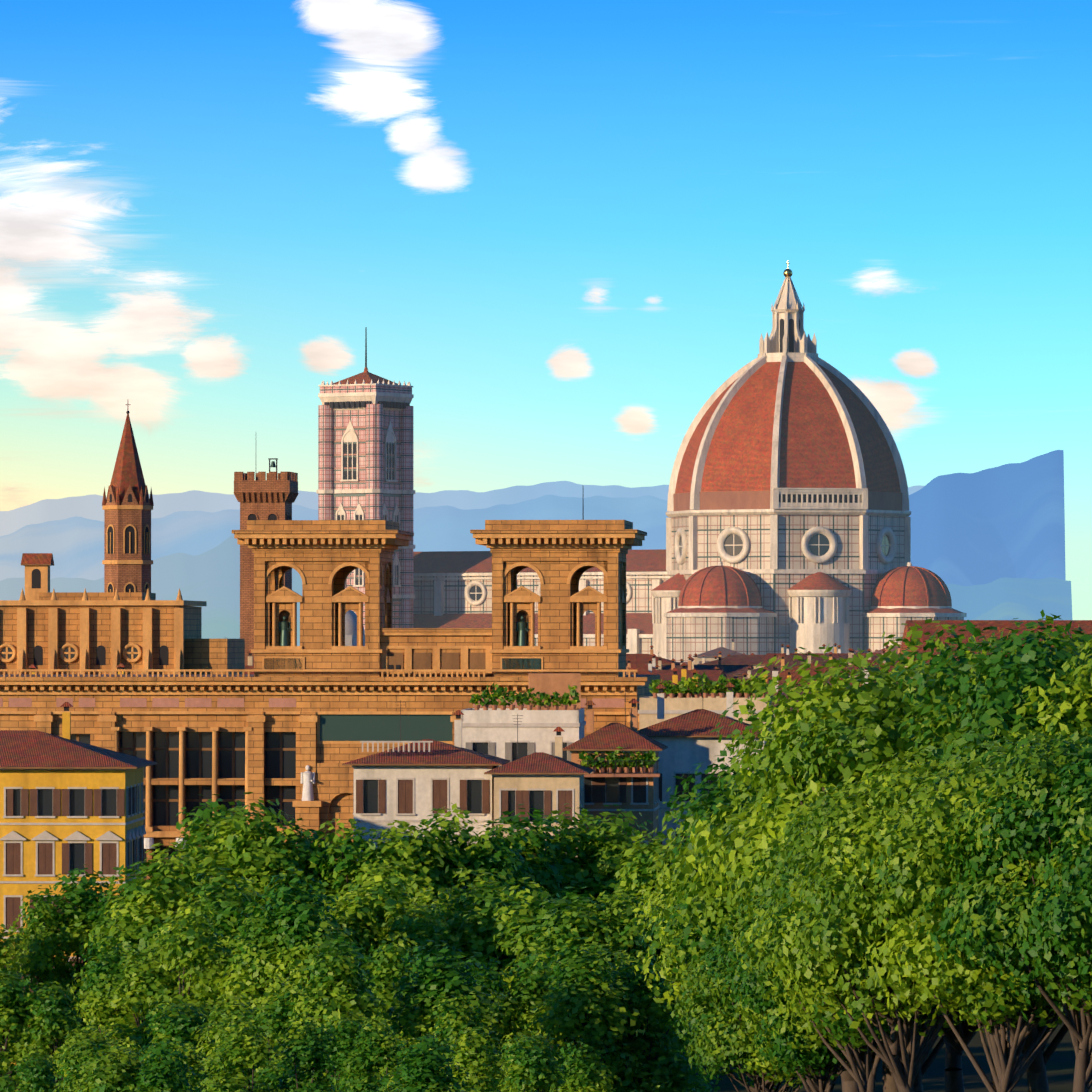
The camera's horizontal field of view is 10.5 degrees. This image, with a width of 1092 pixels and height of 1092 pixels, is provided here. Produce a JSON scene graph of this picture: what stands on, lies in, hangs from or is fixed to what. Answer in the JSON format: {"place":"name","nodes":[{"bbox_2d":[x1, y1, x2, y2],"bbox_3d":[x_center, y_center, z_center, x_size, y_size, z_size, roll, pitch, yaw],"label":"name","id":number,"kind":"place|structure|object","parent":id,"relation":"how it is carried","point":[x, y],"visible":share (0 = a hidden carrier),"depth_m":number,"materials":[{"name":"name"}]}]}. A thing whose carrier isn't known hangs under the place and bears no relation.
{"place":"outdoors","nodes":[
{"label":"outdoors","id":0,"kind":"place"},
{"bbox_2d":[0,673,771,1064],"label":"houses","id":1,"kind":"structure","parent":0,"point":[66,803],"depth_m":441.30,"materials":[{"name":"yellow paint"}]},
{"bbox_2d":[469,670,767,768],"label":"terrace plants","id":2,"kind":"object","parent":1,"relation":"on","point":[683,685],"visible":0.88,"depth_m":462.11,"materials":[{"name":"green plant"}]},
{"bbox_2d":[0,450,1071,645],"bbox_3d":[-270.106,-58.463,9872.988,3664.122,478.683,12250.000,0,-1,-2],"label":"mountains","id":3,"kind":"structure","parent":0,"point":[980,562],"depth_m":7849.99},
{"bbox_2d":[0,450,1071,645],"bbox_3d":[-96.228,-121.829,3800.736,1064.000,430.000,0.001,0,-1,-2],"label":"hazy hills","id":4,"kind":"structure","parent":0,"point":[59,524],"depth_m":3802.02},
{"bbox_2d":[0,0,1091,619],"label":"sky","id":5,"kind":"structure","parent":0,"point":[567,225],"materials":[{"name":"blue"}]},
{"bbox_2d":[7,1010,1091,1091],"bbox_3d":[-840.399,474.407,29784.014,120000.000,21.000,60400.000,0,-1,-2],"label":"ground","id":6,"kind":"structure","parent":0,"point":[1060,1066],"depth_m":410.98,"materials":[{"name":"green plant"}]},
{"bbox_2d":[0,924,32,1075],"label":"tree","id":7,"kind":"object","parent":6,"relation":"on","point":[5,959],"visible":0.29,"depth_m":389.82,"materials":[{"name":"green plant"}]},
{"bbox_2d":[0,965,47,1091],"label":"tree","id":8,"kind":"object","parent":6,"relation":"on","point":[12,1010],"visible":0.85,"depth_m":338.62,"materials":[{"name":"green plant"}]},
{"bbox_2d":[14,1052,60,1091],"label":"tree","id":9,"kind":"object","parent":6,"relation":"on","point":[36,1077],"visible":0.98,"depth_m":296.18,"materials":[{"name":"green plant"}]},
{"bbox_2d":[4,885,85,1058],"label":"tree","id":10,"kind":"object","parent":6,"relation":"on","point":[39,952],"visible":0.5,"depth_m":394.23,"materials":[{"name":"green plant"}]},
{"bbox_2d":[12,980,82,1090],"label":"tree","id":11,"kind":"object","parent":6,"relation":"on","point":[54,1018],"visible":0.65,"depth_m":338.47,"materials":[{"name":"green plant"}]},
{"bbox_2d":[20,864,112,1047],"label":"tree","id":12,"kind":"object","parent":6,"relation":"on","point":[79,922],"visible":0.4,"depth_m":395.58,"materials":[{"name":"green plant"}]},
{"bbox_2d":[54,1024,110,1091],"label":"tree","id":13,"kind":"object","parent":6,"relation":"on","point":[96,1036],"visible":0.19,"depth_m":307.04,"materials":[{"name":"green plant"}]},
{"bbox_2d":[53,1038,114,1091],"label":"tree","id":14,"kind":"object","parent":6,"relation":"on","point":[70,1081],"visible":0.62,"depth_m":266.62,"materials":[{"name":"green plant"}]},
{"bbox_2d":[70,936,142,1051],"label":"tree","id":15,"kind":"object","parent":6,"relation":"on","point":[98,971],"visible":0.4,"depth_m":352.08,"materials":[{"name":"green plant"}]},
{"bbox_2d":[78,881,140,1037],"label":"tree","id":16,"kind":"object","parent":6,"relation":"on","point":[108,896],"visible":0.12,"depth_m":392.09,"materials":[{"name":"green plant"}]},
{"bbox_2d":[72,1044,147,1091],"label":"tree","id":17,"kind":"object","parent":6,"relation":"on","point":[110,1073],"visible":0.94,"depth_m":219.75,"materials":[{"name":"green plant"}]},
{"bbox_2d":[0,553,244,673],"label":"library rotunda hall","id":18,"kind":"structure","parent":6,"relation":"on","point":[42,626],"depth_m":583.48,"materials":[{"name":"stone"}]},
{"bbox_2d":[106,1036,143,1072],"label":"tree","id":19,"kind":"object","parent":6,"relation":"on","point":[123,1043],"visible":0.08,"depth_m":296.13,"materials":[{"name":"green plant"}]},
{"bbox_2d":[102,404,153,592],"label":"bell tower","id":20,"kind":"structure","parent":6,"relation":"on","point":[127,508],"depth_m":1001.65,"materials":[{"name":"brick"}]},
{"bbox_2d":[120,1052,148,1091],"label":"tree","id":21,"kind":"object","parent":6,"relation":"on","point":[139,1062],"visible":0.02,"depth_m":258.79,"materials":[{"name":"green plant"}]},
{"bbox_2d":[70,842,200,1061],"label":"tree","id":22,"kind":"object","parent":6,"relation":"on","point":[157,896],"visible":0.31,"depth_m":381.53,"materials":[{"name":"green plant"}]},
{"bbox_2d":[93,945,187,1061],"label":"tree","id":23,"kind":"object","parent":6,"relation":"on","point":[143,980],"visible":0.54,"depth_m":346.97,"materials":[{"name":"green plant"}]},
{"bbox_2d":[124,1037,203,1091],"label":"tree","id":24,"kind":"object","parent":6,"relation":"on","point":[162,1077],"visible":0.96,"depth_m":218.80,"materials":[{"name":"green plant"}]},
{"bbox_2d":[144,998,214,1090],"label":"tree","id":25,"kind":"object","parent":6,"relation":"on","point":[181,1023],"visible":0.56,"depth_m":304.93,"materials":[{"name":"green plant"}]},
{"bbox_2d":[160,1041,205,1089],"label":"tree","id":26,"kind":"object","parent":6,"relation":"on","point":[193,1056],"visible":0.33,"depth_m":264.18,"materials":[{"name":"green plant"}]},
{"bbox_2d":[133,895,248,1067],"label":"tree","id":27,"kind":"object","parent":6,"relation":"on","point":[191,956],"visible":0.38,"depth_m":344.15,"materials":[{"name":"green plant"}]},
{"bbox_2d":[159,794,244,967],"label":"tree","id":28,"kind":"object","parent":6,"relation":"on","point":[198,836],"visible":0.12,"depth_m":390.12,"materials":[{"name":"green plant"}]},
{"bbox_2d":[171,868,277,1056],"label":"tree","id":29,"kind":"object","parent":6,"relation":"on","point":[232,901],"visible":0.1,"depth_m":351.11,"materials":[{"name":"green plant"}]},
{"bbox_2d":[197,1038,267,1091],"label":"tree","id":30,"kind":"object","parent":6,"relation":"on","point":[204,1076],"visible":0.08,"depth_m":264.71,"materials":[{"name":"green plant"}]},
{"bbox_2d":[191,994,277,1081],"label":"tree","id":31,"kind":"object","parent":6,"relation":"on","point":[216,1027],"visible":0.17,"depth_m":299.52,"materials":[{"name":"green plant"}]},
{"bbox_2d":[174,792,298,993],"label":"tree","id":32,"kind":"object","parent":6,"relation":"on","point":[236,853],"visible":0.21,"depth_m":382.93,"materials":[{"name":"green plant"}]},
{"bbox_2d":[193,1015,284,1091],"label":"tree","id":33,"kind":"object","parent":6,"relation":"on","point":[238,1056],"visible":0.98,"depth_m":233.21,"materials":[{"name":"green plant"}]},
{"bbox_2d":[212,895,310,1053],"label":"tree","id":34,"kind":"object","parent":6,"relation":"on","point":[250,981],"visible":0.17,"depth_m":339.98,"materials":[{"name":"green plant"}]},
{"bbox_2d":[234,458,298,664],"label":"crenellated tower","id":35,"kind":"structure","parent":6,"relation":"on","point":[258,496],"depth_m":995.10,"materials":[{"name":"brick"}]},
{"bbox_2d":[250,1046,308,1091],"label":"tree","id":36,"kind":"object","parent":6,"relation":"on","point":[274,1072],"visible":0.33,"depth_m":256.82,"materials":[{"name":"green plant"}]},
{"bbox_2d":[230,813,333,935],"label":"tree","id":37,"kind":"object","parent":6,"relation":"on","point":[295,859],"visible":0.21,"depth_m":383.58,"materials":[{"name":"green plant"}]},
{"bbox_2d":[249,973,321,1087],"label":"tree","id":38,"kind":"object","parent":6,"relation":"on","point":[272,1018],"visible":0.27,"depth_m":297.84,"materials":[{"name":"green plant"}]},
{"bbox_2d":[235,869,366,1073],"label":"tree","id":39,"kind":"object","parent":6,"relation":"on","point":[298,912],"visible":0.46,"depth_m":338.76,"materials":[{"name":"green plant"}]},
{"bbox_2d":[268,1013,346,1091],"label":"tree","id":40,"kind":"object","parent":6,"relation":"on","point":[309,1056],"visible":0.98,"depth_m":234.38,"materials":[{"name":"green plant"}]},
{"bbox_2d":[272,829,368,914],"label":"tree","id":41,"kind":"object","parent":6,"relation":"on","point":[317,835],"visible":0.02,"depth_m":385.96,"materials":[{"name":"green plant"}]},
{"bbox_2d":[0,498,659,929],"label":"library building","id":42,"kind":"structure","parent":6,"relation":"on","point":[290,722],"depth_m":500.50,"materials":[{"name":"stone"}]},
{"bbox_2d":[279,932,394,1087],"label":"tree","id":43,"kind":"object","parent":6,"relation":"on","point":[329,996],"visible":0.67,"depth_m":296.74,"materials":[{"name":"green plant"}]},
{"bbox_2d":[306,892,385,1016],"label":"tree","id":44,"kind":"object","parent":6,"relation":"on","point":[362,934],"visible":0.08,"depth_m":346.28,"materials":[{"name":"green plant"}]},
{"bbox_2d":[317,1010,382,1090],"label":"tree","id":45,"kind":"object","parent":6,"relation":"on","point":[344,1044],"visible":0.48,"depth_m":263.50,"materials":[{"name":"green plant"}]},
{"bbox_2d":[304,818,399,948],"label":"tree","id":46,"kind":"object","parent":6,"relation":"on","point":[344,867],"visible":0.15,"depth_m":382.68,"materials":[{"name":"green plant"}]},
{"bbox_2d":[316,327,414,631],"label":"bell tower","id":47,"kind":"structure","parent":6,"relation":"on","point":[365,444],"depth_m":1370.39,"materials":[{"name":"pink stone"}]},
{"bbox_2d":[334,1014,405,1091],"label":"tree","id":48,"kind":"object","parent":6,"relation":"on","point":[374,1056],"visible":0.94,"depth_m":233.47,"materials":[{"name":"green plant"}]},
{"bbox_2d":[327,860,444,1012],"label":"tree","id":49,"kind":"object","parent":6,"relation":"on","point":[387,896],"visible":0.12,"depth_m":347.78,"materials":[{"name":"green plant"}]},
{"bbox_2d":[356,931,428,1078],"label":"tree","id":50,"kind":"object","parent":6,"relation":"on","point":[383,973],"visible":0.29,"depth_m":311.28,"materials":[{"name":"green plant"}]},
{"bbox_2d":[367,1038,420,1090],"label":"tree","id":51,"kind":"object","parent":6,"relation":"on","point":[393,1070],"visible":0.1,"depth_m":258.33,"materials":[{"name":"green plant"}]},
{"bbox_2d":[346,820,464,947],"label":"tree","id":52,"kind":"object","parent":6,"relation":"on","point":[411,858],"visible":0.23,"depth_m":382.65,"materials":[{"name":"green plant"}]},
{"bbox_2d":[377,897,459,1050],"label":"tree","id":53,"kind":"object","parent":6,"relation":"on","point":[418,928],"visible":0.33,"depth_m":345.44,"materials":[{"name":"green plant"}]},
{"bbox_2d":[375,1032,476,1091],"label":"tree","id":54,"kind":"object","parent":6,"relation":"on","point":[426,1075],"visible":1,"depth_m":221.54,"materials":[{"name":"green plant"}]},
{"bbox_2d":[383,940,508,1090],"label":"tree","id":55,"kind":"object","parent":6,"relation":"on","point":[446,976],"visible":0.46,"depth_m":299.22,"materials":[{"name":"green plant"}]},
{"bbox_2d":[408,803,491,922],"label":"tree","id":56,"kind":"object","parent":6,"relation":"on","point":[462,837],"visible":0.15,"depth_m":385.29,"materials":[{"name":"green plant"}]},
{"bbox_2d":[409,887,500,971],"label":"tree","id":57,"kind":"object","parent":6,"relation":"on","point":[443,907],"depth_m":353.73,"materials":[{"name":"green plant"}]},
{"bbox_2d":[422,991,496,1089],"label":"tree","id":58,"kind":"object","parent":6,"relation":"on","point":[456,1022],"visible":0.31,"depth_m":266.56,"materials":[{"name":"green plant"}]},
{"bbox_2d":[439,1027,509,1091],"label":"tree","id":59,"kind":"object","parent":6,"relation":"on","point":[476,1063],"visible":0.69,"depth_m":231.24,"materials":[{"name":"green plant"}]},
{"bbox_2d":[441,869,528,979],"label":"tree","id":60,"kind":"object","parent":6,"relation":"on","point":[482,917],"visible":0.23,"depth_m":351.50,"materials":[{"name":"green plant"}]},
{"bbox_2d":[448,820,534,910],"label":"tree","id":61,"kind":"object","parent":6,"relation":"on","point":[507,868],"visible":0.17,"depth_m":386.11,"materials":[{"name":"green plant"}]},
{"bbox_2d":[454,952,531,1079],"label":"tree","id":62,"kind":"object","parent":6,"relation":"on","point":[489,976],"visible":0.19,"depth_m":309.80,"materials":[{"name":"green plant"}]},
{"bbox_2d":[496,1032,559,1091],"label":"tree","id":63,"kind":"object","parent":6,"relation":"on","point":[503,1054],"visible":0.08,"depth_m":257.33,"materials":[{"name":"green plant"}]},
{"bbox_2d":[469,804,589,911],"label":"tree","id":64,"kind":"object","parent":6,"relation":"on","point":[536,844],"visible":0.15,"depth_m":393.78,"materials":[{"name":"green plant"}]},
{"bbox_2d":[498,1030,564,1091],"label":"tree","id":65,"kind":"object","parent":6,"relation":"on","point":[532,1062],"visible":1,"depth_m":228.40,"materials":[{"name":"green plant"}]},
{"bbox_2d":[488,949,578,1071],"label":"tree","id":66,"kind":"object","parent":6,"relation":"on","point":[534,989],"visible":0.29,"depth_m":310.17,"materials":[{"name":"green plant"}]},
{"bbox_2d":[489,877,588,1078],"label":"tree","id":67,"kind":"object","parent":6,"relation":"on","point":[521,920],"visible":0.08,"depth_m":346.57,"materials":[{"name":"green plant"}]},
{"bbox_2d":[28,610,1091,739],"bbox_3d":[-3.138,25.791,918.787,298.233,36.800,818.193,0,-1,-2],"label":"rooftops","id":68,"kind":"object","parent":6,"relation":"on","point":[714,664],"depth_m":917.22,"materials":[{"name":"red tile"}]},
{"bbox_2d":[502,887,634,1066],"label":"tree","id":69,"kind":"object","parent":6,"relation":"on","point":[567,921],"visible":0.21,"depth_m":339.81,"materials":[{"name":"green plant"}]},
{"bbox_2d":[525,803,613,908],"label":"tree","id":70,"kind":"object","parent":6,"relation":"on","point":[572,839],"visible":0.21,"depth_m":397.82,"materials":[{"name":"green plant"}]},
{"bbox_2d":[549,1038,617,1091],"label":"tree","id":71,"kind":"object","parent":6,"relation":"on","point":[577,1077],"visible":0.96,"depth_m":256.31,"materials":[{"name":"green plant"}]},
{"bbox_2d":[526,937,647,1091],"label":"tree","id":72,"kind":"object","parent":6,"relation":"on","point":[575,994],"visible":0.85,"depth_m":306.04,"materials":[{"name":"green plant"}]},
{"bbox_2d":[550,804,652,911],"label":"tree","id":73,"kind":"object","parent":6,"relation":"on","point":[612,846],"visible":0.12,"depth_m":397.16,"materials":[{"name":"green plant"}]},
{"bbox_2d":[552,886,681,1091],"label":"tree","id":74,"kind":"object","parent":6,"relation":"on","point":[619,929],"visible":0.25,"depth_m":340.32,"materials":[{"name":"green plant"}]},
{"bbox_2d":[601,829,705,1060],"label":"tree","id":75,"kind":"object","parent":6,"relation":"on","point":[642,858],"visible":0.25,"depth_m":383.48,"materials":[{"name":"green plant"}]},
{"bbox_2d":[594,950,719,1091],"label":"tree","id":76,"kind":"object","parent":6,"relation":"on","point":[669,1066],"visible":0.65,"depth_m":308.52,"materials":[{"name":"green plant"}]},
{"bbox_2d":[619,906,726,1091],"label":"tree","id":77,"kind":"object","parent":6,"relation":"on","point":[709,1088],"visible":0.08,"depth_m":345.94,"materials":[{"name":"green plant"}]},
{"bbox_2d":[413,260,965,661],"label":"cathedral","id":78,"kind":"structure","parent":6,"relation":"on","point":[788,522],"depth_m":1327.68,"materials":[{"name":"white stone"}]},
{"bbox_2d":[632,809,777,1091],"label":"tree","id":79,"kind":"object","parent":6,"relation":"on","point":[647,909],"visible":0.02,"depth_m":298.32,"materials":[{"name":"green plant"}]},
{"bbox_2d":[640,748,818,1091],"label":"tree","id":80,"kind":"object","parent":6,"relation":"on","point":[689,942],"visible":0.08,"depth_m":290.40,"materials":[{"name":"green plant"}]},
{"bbox_2d":[668,924,814,1091],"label":"tree","id":81,"kind":"object","parent":6,"relation":"on","point":[732,1042],"visible":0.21,"depth_m":268.31,"materials":[{"name":"green plant"}]},
{"bbox_2d":[667,677,877,1091],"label":"tree","id":82,"kind":"object","parent":6,"relation":"on","point":[849,1083],"visible":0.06,"depth_m":284.21,"materials":[{"name":"green plant"}]},
{"bbox_2d":[710,879,927,1091],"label":"tree","id":83,"kind":"object","parent":6,"relation":"on","point":[798,1048],"visible":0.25,"depth_m":260.11,"materials":[{"name":"green plant"}]},
{"bbox_2d":[682,644,995,1091],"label":"tree","id":84,"kind":"object","parent":6,"relation":"on","point":[826,731],"visible":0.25,"depth_m":268.12,"materials":[{"name":"green plant"}]},
{"bbox_2d":[731,798,949,1091],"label":"tree","id":85,"kind":"object","parent":6,"relation":"on","point":[864,1061],"visible":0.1,"depth_m":254.25,"materials":[{"name":"green plant"}]},
{"bbox_2d":[790,711,944,1091],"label":"tree","id":86,"kind":"object","parent":6,"relation":"on","point":[917,1081],"depth_m":279.68,"materials":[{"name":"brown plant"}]},
{"bbox_2d":[747,746,1004,1091],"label":"tree","id":87,"kind":"object","parent":6,"relation":"on","point":[827,950],"visible":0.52,"depth_m":242.89,"materials":[{"name":"green plant"}]},
{"bbox_2d":[783,618,992,1091],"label":"tree","id":88,"kind":"object","parent":6,"relation":"on","point":[954,1051],"visible":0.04,"depth_m":274.75,"materials":[{"name":"green plant"}]},
{"bbox_2d":[840,689,1021,1090],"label":"tree","id":89,"kind":"object","parent":6,"relation":"on","point":[886,759],"visible":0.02,"depth_m":269.31,"materials":[{"name":"green plant"}]},
{"bbox_2d":[845,729,1081,1091],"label":"tree","id":90,"kind":"object","parent":6,"relation":"on","point":[977,990],"visible":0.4,"depth_m":237.76,"materials":[{"name":"green plant"}]},
{"bbox_2d":[868,610,1091,1091],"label":"tree","id":91,"kind":"object","parent":6,"relation":"on","point":[1005,691],"visible":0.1,"depth_m":259.99,"materials":[{"name":"green plant"}]},
{"bbox_2d":[914,721,1091,1091],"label":"tree","id":92,"kind":"object","parent":6,"relation":"on","point":[1030,795],"visible":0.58,"depth_m":234.02,"materials":[{"name":"green plant"}]},
{"bbox_2d":[916,615,1091,742],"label":"tree","id":93,"kind":"object","parent":6,"relation":"on","point":[1066,637],"depth_m":266.58,"materials":[{"name":"green plant"}]},
{"bbox_2d":[988,632,1091,777],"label":"tree","id":94,"kind":"object","parent":6,"relation":"on","point":[1058,710],"visible":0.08,"depth_m":255.35,"materials":[{"name":"green plant"}]},
{"bbox_2d":[997,750,1091,1007],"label":"tree","id":95,"kind":"object","parent":6,"relation":"on","point":[1074,912],"visible":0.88,"depth_m":230.36,"materials":[{"name":"green plant"}]},
{"bbox_2d":[1043,698,1091,742],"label":"tree","id":96,"kind":"object","parent":6,"relation":"on","point":[1082,724],"depth_m":256.69,"materials":[{"name":"green plant"}]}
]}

